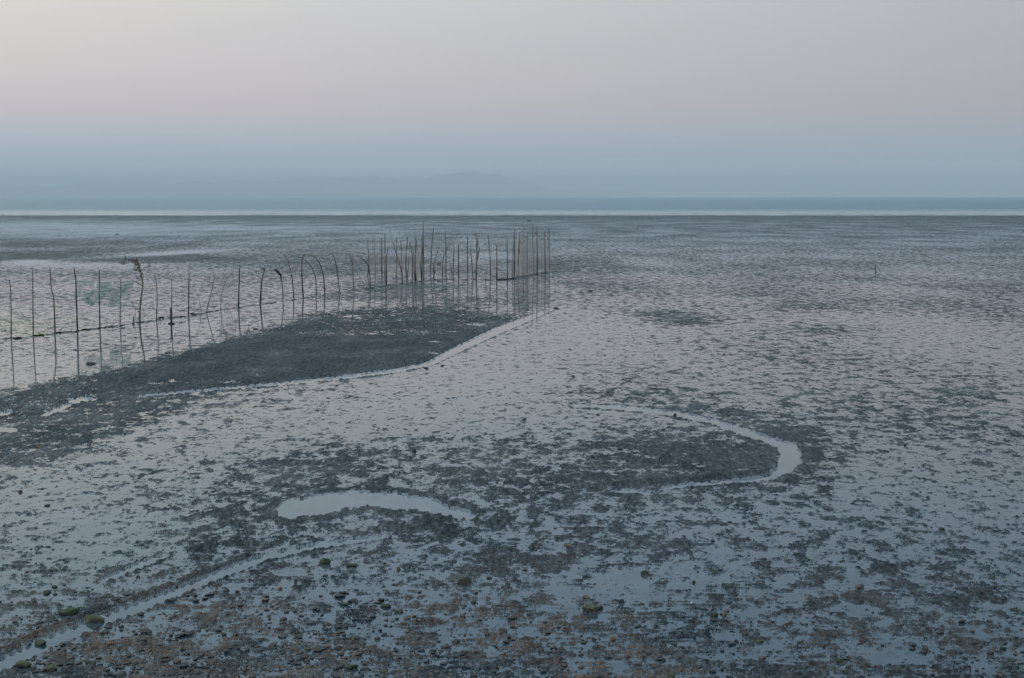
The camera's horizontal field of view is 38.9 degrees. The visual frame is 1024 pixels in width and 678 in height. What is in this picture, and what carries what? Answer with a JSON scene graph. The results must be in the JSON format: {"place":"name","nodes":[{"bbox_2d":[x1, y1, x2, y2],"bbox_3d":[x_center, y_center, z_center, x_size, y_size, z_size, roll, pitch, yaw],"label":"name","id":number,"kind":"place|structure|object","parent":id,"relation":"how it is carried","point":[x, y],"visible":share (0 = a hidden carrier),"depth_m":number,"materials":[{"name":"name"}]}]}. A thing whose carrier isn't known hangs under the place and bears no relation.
{"place":"outdoors","nodes":[
{"label":"outdoors","id":0,"kind":"place"},
{"bbox_2d":[0,171,663,196],"bbox_3d":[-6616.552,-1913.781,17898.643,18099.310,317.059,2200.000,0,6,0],"label":"hills","id":1,"kind":"structure","parent":0,"point":[470,184],"depth_m":17403.57,"materials":[{"name":"blue"}]},
{"bbox_2d":[0,216,1023,677],"bbox_3d":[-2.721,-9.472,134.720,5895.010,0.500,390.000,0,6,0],"label":"tidal flat","id":2,"kind":"structure","parent":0,"point":[798,374],"depth_m":20.61,"materials":[{"name":"grey soil"}]},
{"bbox_2d":[9,280,11,338],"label":"stake","id":3,"kind":"object","parent":2,"relation":"on","point":[11,310],"visible":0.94,"depth_m":35.73,"materials":[{"name":"brown wood"}]},
{"bbox_2d":[16,660,31,667],"bbox_3d":[-3.651,2.433,10.847,0.112,0.064,0.115,-3,6,-28],"label":"stone","id":4,"kind":"object","parent":2,"relation":"on","point":[23,663],"visible":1,"depth_m":10.81,"materials":[{"name":"green stone"}]},
{"bbox_2d":[32,268,33,335],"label":"stake","id":5,"kind":"object","parent":2,"relation":"on","point":[32,303],"visible":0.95,"depth_m":36.47,"materials":[{"name":"brown wood"}]},
{"bbox_2d":[34,639,46,646],"bbox_3d":[-3.700,2.389,11.381,0.098,0.049,0.090,3,6,27],"label":"stone","id":6,"kind":"object","parent":2,"relation":"on","point":[42,642],"visible":1,"depth_m":11.36,"materials":[{"name":"green stone"}]},
{"bbox_2d":[43,664,56,670],"bbox_3d":[-3.427,2.443,10.773,0.116,0.060,0.091,2,6,20],"label":"stone","id":7,"kind":"object","parent":2,"relation":"on","point":[51,667],"visible":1,"depth_m":10.74,"materials":[{"name":"green stone"}]},
{"bbox_2d":[49,267,55,331],"bbox_3d":[-11.819,-0.941,37.303,0.118,1.817,0.051,-4,7,-38],"label":"stake","id":8,"kind":"object","parent":2,"relation":"on","point":[53,302],"visible":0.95,"depth_m":37.31,"materials":[{"name":"brown wood"}]},
{"bbox_2d":[58,607,79,615],"bbox_3d":[-3.731,2.301,12.224,0.180,0.071,0.137,-2,6,-22],"label":"stone","id":9,"kind":"object","parent":2,"relation":"on","point":[69,611],"visible":1,"depth_m":12.18,"materials":[{"name":"green stone"}]},
{"bbox_2d":[74,268,77,329],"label":"stake","id":10,"kind":"object","parent":2,"relation":"on","point":[76,302],"visible":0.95,"depth_m":37.77,"materials":[{"name":"brown wood"}]},
{"bbox_2d":[75,281,133,306],"bbox_3d":[-10.845,-1.190,38.710,0.154,0.812,2.374,3,6,26],"label":"fishing net","id":11,"kind":"object","parent":10,"relation":"hanging from","point":[104,293],"visible":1,"depth_m":38.68,"materials":[{"name":"grey fabric"}]},
{"bbox_2d":[85,660,95,663],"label":"stone","id":12,"kind":"object","parent":2,"relation":"on","point":[89,661],"visible":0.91,"depth_m":10.90,"materials":[{"name":"grey stone"}]},
{"bbox_2d":[83,614,104,622],"bbox_3d":[-3.462,2.319,11.999,0.186,0.093,0.122,-1,6,-7],"label":"stone","id":13,"kind":"object","parent":2,"relation":"on","point":[92,618],"visible":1,"depth_m":11.95,"materials":[{"name":"green stone"}]},
{"bbox_2d":[99,270,100,327],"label":"stake","id":14,"kind":"object","parent":2,"relation":"on","point":[99,303],"visible":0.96,"depth_m":38.61,"materials":[{"name":"brown wood"}]},
{"bbox_2d":[105,640,112,645],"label":"stone","id":15,"kind":"object","parent":2,"relation":"on","point":[108,642],"visible":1,"depth_m":11.34,"materials":[{"name":"brown stone"}]},
{"bbox_2d":[120,280,120,324],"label":"stake","id":16,"kind":"object","parent":2,"relation":"on","point":[120,302],"visible":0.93,"depth_m":39.40,"materials":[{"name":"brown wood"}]},
{"bbox_2d":[117,671,125,675],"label":"stone","id":17,"kind":"object","parent":2,"relation":"on","point":[122,673],"visible":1,"depth_m":10.62,"materials":[{"name":"grey stone"}]},
{"bbox_2d":[121,254,149,321],"bbox_3d":[-10.467,-1.409,40.423,0.830,1.939,0.534,0,6,0],"label":"wooden stake","id":18,"kind":"object","parent":2,"relation":"on","point":[138,265],"visible":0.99,"depth_m":40.44,"materials":[{"name":"wood"}]},
{"bbox_2d":[137,637,146,641],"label":"stone","id":19,"kind":"object","parent":2,"relation":"on","point":[142,639],"visible":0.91,"depth_m":11.44,"materials":[{"name":"grey stone"}]},
{"bbox_2d":[140,629,151,633],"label":"stone","id":20,"kind":"object","parent":2,"relation":"on","point":[143,631],"visible":1,"depth_m":11.66,"materials":[{"name":"grey stone"}]},
{"bbox_2d":[155,278,157,319],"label":"stake","id":21,"kind":"object","parent":2,"relation":"on","point":[157,300],"visible":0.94,"depth_m":41.37,"materials":[{"name":"brown wood"}]},
{"bbox_2d":[168,290,174,323],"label":"stake","id":22,"kind":"object","parent":2,"relation":"on","point":[171,311],"visible":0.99,"depth_m":39.95,"materials":[{"name":"brown wood"}]},
{"bbox_2d":[188,274,189,315],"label":"stake","id":23,"kind":"object","parent":2,"relation":"on","point":[188,295],"visible":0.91,"depth_m":42.69,"materials":[{"name":"brown wood"}]},
{"bbox_2d":[206,274,215,311],"bbox_3d":[-9.097,-1.318,43.721,0.383,1.318,0.028,1,6,12],"label":"stake","id":24,"kind":"object","parent":2,"relation":"on","point":[210,293],"visible":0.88,"depth_m":43.71,"materials":[{"name":"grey wood"}]},
{"bbox_2d":[238,266,239,306],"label":"stake","id":25,"kind":"object","parent":2,"relation":"on","point":[238,286],"visible":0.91,"depth_m":45.92,"materials":[{"name":"brown wood"}]},
{"bbox_2d":[12,279,487,338],"bbox_3d":[-7.722,-1.263,48.701,2.781,0.094,28.437,3,6,25],"label":"net footing","id":26,"kind":"object","parent":2,"relation":"on","point":[207,312],"visible":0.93,"depth_m":43.00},
{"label":"stake","id":27,"kind":"object","parent":26,"relation":"on","visible":0},
{"bbox_2d":[411,245,422,278],"bbox_3d":[-3.958,-3.205,60.627,0.045,1.402,1.553,2,6,17],"label":"fishing net","id":28,"kind":"object","parent":27,"relation":"hanging from","point":[416,272],"visible":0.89,"depth_m":60.62,"materials":[{"name":"grey fabric"}]},
{"bbox_2d":[259,267,264,303],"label":"stake","id":29,"kind":"object","parent":2,"relation":"on","point":[261,285],"visible":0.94,"depth_m":47.15,"materials":[{"name":"brown wood"}]},
{"bbox_2d":[274,269,283,300],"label":"stake","id":30,"kind":"object","parent":2,"relation":"on","point":[279,273],"visible":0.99,"depth_m":48.58,"materials":[{"name":"brown wood"}]},
{"bbox_2d":[280,252,293,298],"bbox_3d":[-7.655,-2.091,49.487,0.532,1.725,0.050,2,6,22],"label":"stake","id":31,"kind":"object","parent":2,"relation":"on","point":[291,275],"visible":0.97,"depth_m":49.42,"materials":[{"name":"brown wood"}]},
{"bbox_2d":[289,256,316,295],"bbox_3d":[-7.354,-2.143,51.000,0.952,1.530,0.048,0,6,-4],"label":"stake","id":32,"kind":"object","parent":2,"relation":"on","point":[313,272],"visible":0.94,"depth_m":50.99,"materials":[{"name":"brown wood"}]},
{"bbox_2d":[301,254,307,297],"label":"stake","id":33,"kind":"object","parent":2,"relation":"on","point":[302,276],"visible":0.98,"depth_m":50.23,"materials":[{"name":"brown wood"}]},
{"bbox_2d":[308,254,325,294],"bbox_3d":[-6.925,-2.222,51.536,0.598,1.585,0.056,-1,6,-12],"label":"stake","id":34,"kind":"object","parent":2,"relation":"on","point":[322,274],"visible":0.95,"depth_m":51.56,"materials":[{"name":"brown wood"}]},
{"bbox_2d":[312,645,325,652],"bbox_3d":[-1.497,2.401,11.225,0.113,0.051,0.102,-4,7,-38],"label":"stone","id":35,"kind":"object","parent":2,"relation":"on","point":[318,649],"visible":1,"depth_m":11.20,"materials":[{"name":"grey stone"}]},
{"bbox_2d":[319,558,330,564],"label":"stone","id":36,"kind":"object","parent":2,"relation":"on","point":[324,561],"visible":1,"depth_m":13.86,"materials":[{"name":"green stone"}]},
{"bbox_2d":[332,253,339,292],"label":"stake","id":37,"kind":"object","parent":2,"relation":"on","point":[337,273],"visible":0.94,"depth_m":52.73,"materials":[{"name":"brown wood"}]},
{"bbox_2d":[334,594,345,597],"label":"stone","id":38,"kind":"object","parent":2,"relation":"on","point":[340,595],"visible":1,"depth_m":12.71,"materials":[{"name":"grey stone"}]},
{"bbox_2d":[346,563,356,566],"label":"stone","id":39,"kind":"object","parent":2,"relation":"on","point":[351,565],"visible":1,"depth_m":13.77,"materials":[{"name":"stone"}]},
{"bbox_2d":[349,254,354,289],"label":"stake","id":40,"kind":"object","parent":2,"relation":"on","point":[351,258],"visible":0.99,"depth_m":54.38,"materials":[{"name":"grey wood"}]},
{"bbox_2d":[346,664,358,669],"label":"stone","id":41,"kind":"object","parent":2,"relation":"on","point":[352,666],"visible":1,"depth_m":10.79,"materials":[{"name":"green stone"}]},
{"bbox_2d":[347,598,357,602],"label":"stone","id":42,"kind":"object","parent":2,"relation":"on","point":[353,600],"visible":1,"depth_m":12.55,"materials":[{"name":"grey stone"}]},
{"bbox_2d":[367,238,368,276],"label":"stake","id":43,"kind":"object","parent":2,"relation":"on","point":[368,258],"visible":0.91,"depth_m":63.66,"materials":[{"name":"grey wood"}]},
{"bbox_2d":[381,238,381,276],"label":"stake","id":44,"kind":"object","parent":2,"relation":"on","point":[381,257],"visible":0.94,"depth_m":63.33,"materials":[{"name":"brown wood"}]},
{"bbox_2d":[381,604,390,607],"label":"stone","id":45,"kind":"object","parent":2,"relation":"on","point":[385,605],"visible":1,"depth_m":12.40,"materials":[{"name":"stone"}]},
{"bbox_2d":[386,247,387,285],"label":"stake","id":46,"kind":"object","parent":2,"relation":"on","point":[386,267],"visible":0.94,"depth_m":57.03,"materials":[{"name":"brown wood"}]},
{"bbox_2d":[368,253,423,276],"bbox_3d":[-4.621,-3.208,62.727,1.130,1.077,3.801,-5,8,-43],"label":"fishing net","id":47,"kind":"object","parent":2,"relation":"on","point":[394,266],"visible":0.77,"depth_m":63.80,"materials":[{"name":"grey fabric"}]},
{"bbox_2d":[393,243,402,282],"bbox_3d":[-4.593,-3.016,58.505,0.436,1.803,0.062,-3,6,-27],"label":"stake","id":48,"kind":"object","parent":2,"relation":"on","point":[399,264],"visible":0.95,"depth_m":58.52,"materials":[{"name":"brown wood"}]},
{"bbox_2d":[405,237,407,277],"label":"stake","id":49,"kind":"object","parent":2,"relation":"on","point":[405,258],"visible":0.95,"depth_m":62.39,"materials":[{"name":"brown wood"}]},
{"bbox_2d":[410,242,412,281],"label":"stake","id":50,"kind":"object","parent":2,"relation":"on","point":[412,263],"visible":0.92,"depth_m":59.09,"materials":[{"name":"brown wood"}]},
{"bbox_2d":[423,228,423,278],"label":"stake","id":51,"kind":"object","parent":2,"relation":"on","point":[423,252],"visible":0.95,"depth_m":61.09,"materials":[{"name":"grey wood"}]},
{"bbox_2d":[430,229,433,269],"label":"stake","id":52,"kind":"object","parent":2,"relation":"on","point":[431,250],"visible":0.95,"depth_m":68.89,"materials":[{"name":"brown wood"}]},
{"bbox_2d":[445,231,445,268],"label":"stake","id":53,"kind":"object","parent":2,"relation":"on","point":[445,249],"visible":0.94,"depth_m":61.48,"materials":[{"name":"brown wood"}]},
{"bbox_2d":[442,236,455,277],"bbox_3d":[-2.662,-3.496,62.130,0.708,2.047,0.073,0,6,-4],"label":"stake","id":54,"kind":"object","parent":2,"relation":"on","point":[444,254],"visible":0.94,"depth_m":62.11,"materials":[{"name":"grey wood"}]},
{"bbox_2d":[458,244,458,278],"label":"stake","id":55,"kind":"object","parent":2,"relation":"on","point":[458,261],"visible":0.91,"depth_m":61.80,"materials":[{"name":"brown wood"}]},
{"bbox_2d":[457,577,471,583],"bbox_3d":[-0.429,2.200,13.159,0.094,0.100,0.126,5,7,40],"label":"stone","id":56,"kind":"object","parent":2,"relation":"on","point":[463,580],"visible":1,"depth_m":13.12,"materials":[{"name":"green stone"}]},
{"bbox_2d":[467,236,467,272],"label":"stake","id":57,"kind":"object","parent":2,"relation":"on","point":[467,254],"visible":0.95,"depth_m":66.64,"materials":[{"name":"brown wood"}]},
{"bbox_2d":[476,239,479,278],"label":"stake","id":58,"kind":"object","parent":2,"relation":"on","point":[477,257],"visible":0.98,"depth_m":61.69,"materials":[{"name":"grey wood"}]},
{"bbox_2d":[488,237,490,274],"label":"stake","id":59,"kind":"object","parent":2,"relation":"on","point":[489,254],"visible":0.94,"depth_m":64.67,"materials":[{"name":"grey wood"}]},
{"bbox_2d":[496,244,496,278],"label":"stake","id":60,"kind":"object","parent":2,"relation":"on","point":[496,261],"visible":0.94,"depth_m":60.88,"materials":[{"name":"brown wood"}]},
{"bbox_2d":[507,241,507,277],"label":"stake","id":61,"kind":"object","parent":2,"relation":"on","point":[507,259],"visible":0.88,"depth_m":62.10,"materials":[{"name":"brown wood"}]},
{"bbox_2d":[0,450,1023,677],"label":"pebbles","id":62,"kind":"object","parent":2,"relation":"on","point":[256,648],"visible":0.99,"depth_m":11.25,"materials":[{"name":"stone"}]},
{"bbox_2d":[512,232,513,277],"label":"stake","id":63,"kind":"object","parent":2,"relation":"on","point":[512,261],"visible":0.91,"depth_m":62.37,"materials":[{"name":"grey wood"}]},
{"bbox_2d":[514,229,514,272],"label":"stake","id":64,"kind":"object","parent":2,"relation":"on","point":[514,250],"visible":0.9,"depth_m":66.32,"materials":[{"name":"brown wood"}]},
{"bbox_2d":[517,233,521,275],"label":"stake","id":65,"kind":"object","parent":2,"relation":"on","point":[518,251],"visible":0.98,"depth_m":63.61,"materials":[{"name":"brown wood"}]},
{"bbox_2d":[515,238,528,274],"bbox_3d":[0.481,-3.626,63.983,0.360,1.680,1.085,3,6,29],"label":"fishing net","id":66,"kind":"object","parent":2,"relation":"on","point":[523,256],"visible":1,"depth_m":63.78,"materials":[{"name":"grey fabric"}]},
{"bbox_2d":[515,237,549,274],"bbox_3d":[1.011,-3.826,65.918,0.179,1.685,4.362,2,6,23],"label":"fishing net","id":67,"kind":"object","parent":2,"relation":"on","point":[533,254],"visible":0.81,"depth_m":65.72,"materials":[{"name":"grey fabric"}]},
{"bbox_2d":[537,239,537,273],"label":"stake","id":68,"kind":"object","parent":2,"relation":"on","point":[537,256],"visible":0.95,"depth_m":65.29,"materials":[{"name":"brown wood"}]},
{"bbox_2d":[582,603,597,612],"bbox_3d":[0.665,2.291,12.274,0.139,0.100,0.103,3,6,25],"label":"stone","id":69,"kind":"object","parent":2,"relation":"on","point":[589,607],"visible":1,"depth_m":12.24,"materials":[{"name":"green stone"}]},
{"bbox_2d":[641,570,648,574],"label":"stone","id":70,"kind":"object","parent":2,"relation":"on","point":[643,572],"visible":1,"depth_m":13.47,"materials":[{"name":"green stone"}]},
{"bbox_2d":[664,673,674,677],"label":"stone","id":71,"kind":"object","parent":2,"relation":"on","point":[671,674],"visible":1,"depth_m":10.60,"materials":[{"name":"stone"}]},
{"bbox_2d":[710,612,717,616],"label":"stone","id":72,"kind":"object","parent":2,"relation":"on","point":[714,614],"visible":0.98,"depth_m":12.12,"materials":[{"name":"green stone"}]},
{"bbox_2d":[833,658,844,661],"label":"stone","id":73,"kind":"object","parent":2,"relation":"on","point":[839,659],"visible":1,"depth_m":10.94,"materials":[{"name":"green stone"}]},
{"bbox_2d":[0,197,1023,215],"bbox_3d":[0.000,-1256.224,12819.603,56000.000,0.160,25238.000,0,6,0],"label":"sea","id":74,"kind":"structure","parent":0,"point":[639,206],"depth_m":573.12,"materials":[{"name":"liquid"}]},
{"bbox_2d":[0,212,1023,215],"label":"surf","id":75,"kind":"structure","parent":74,"relation":"on","point":[498,214],"depth_m":282.85,"materials":[{"name":"liquid"}]},
{"bbox_2d":[0,0,1023,196],"label":"sky","id":76,"kind":"structure","parent":0,"point":[666,98],"materials":[{"name":"grey"}]},
{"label":"stake","id":77,"kind":"object","parent":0,"visible":0},
{"bbox_2d":[218,271,237,298],"bbox_3d":[-8.915,-1.698,45.372,0.139,0.842,1.118,2,6,18],"label":"fishing net","id":78,"kind":"object","parent":77,"relation":"hanging from","point":[227,286],"visible":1,"depth_m":45.37,"materials":[{"name":"grey fabric"}]}
]}

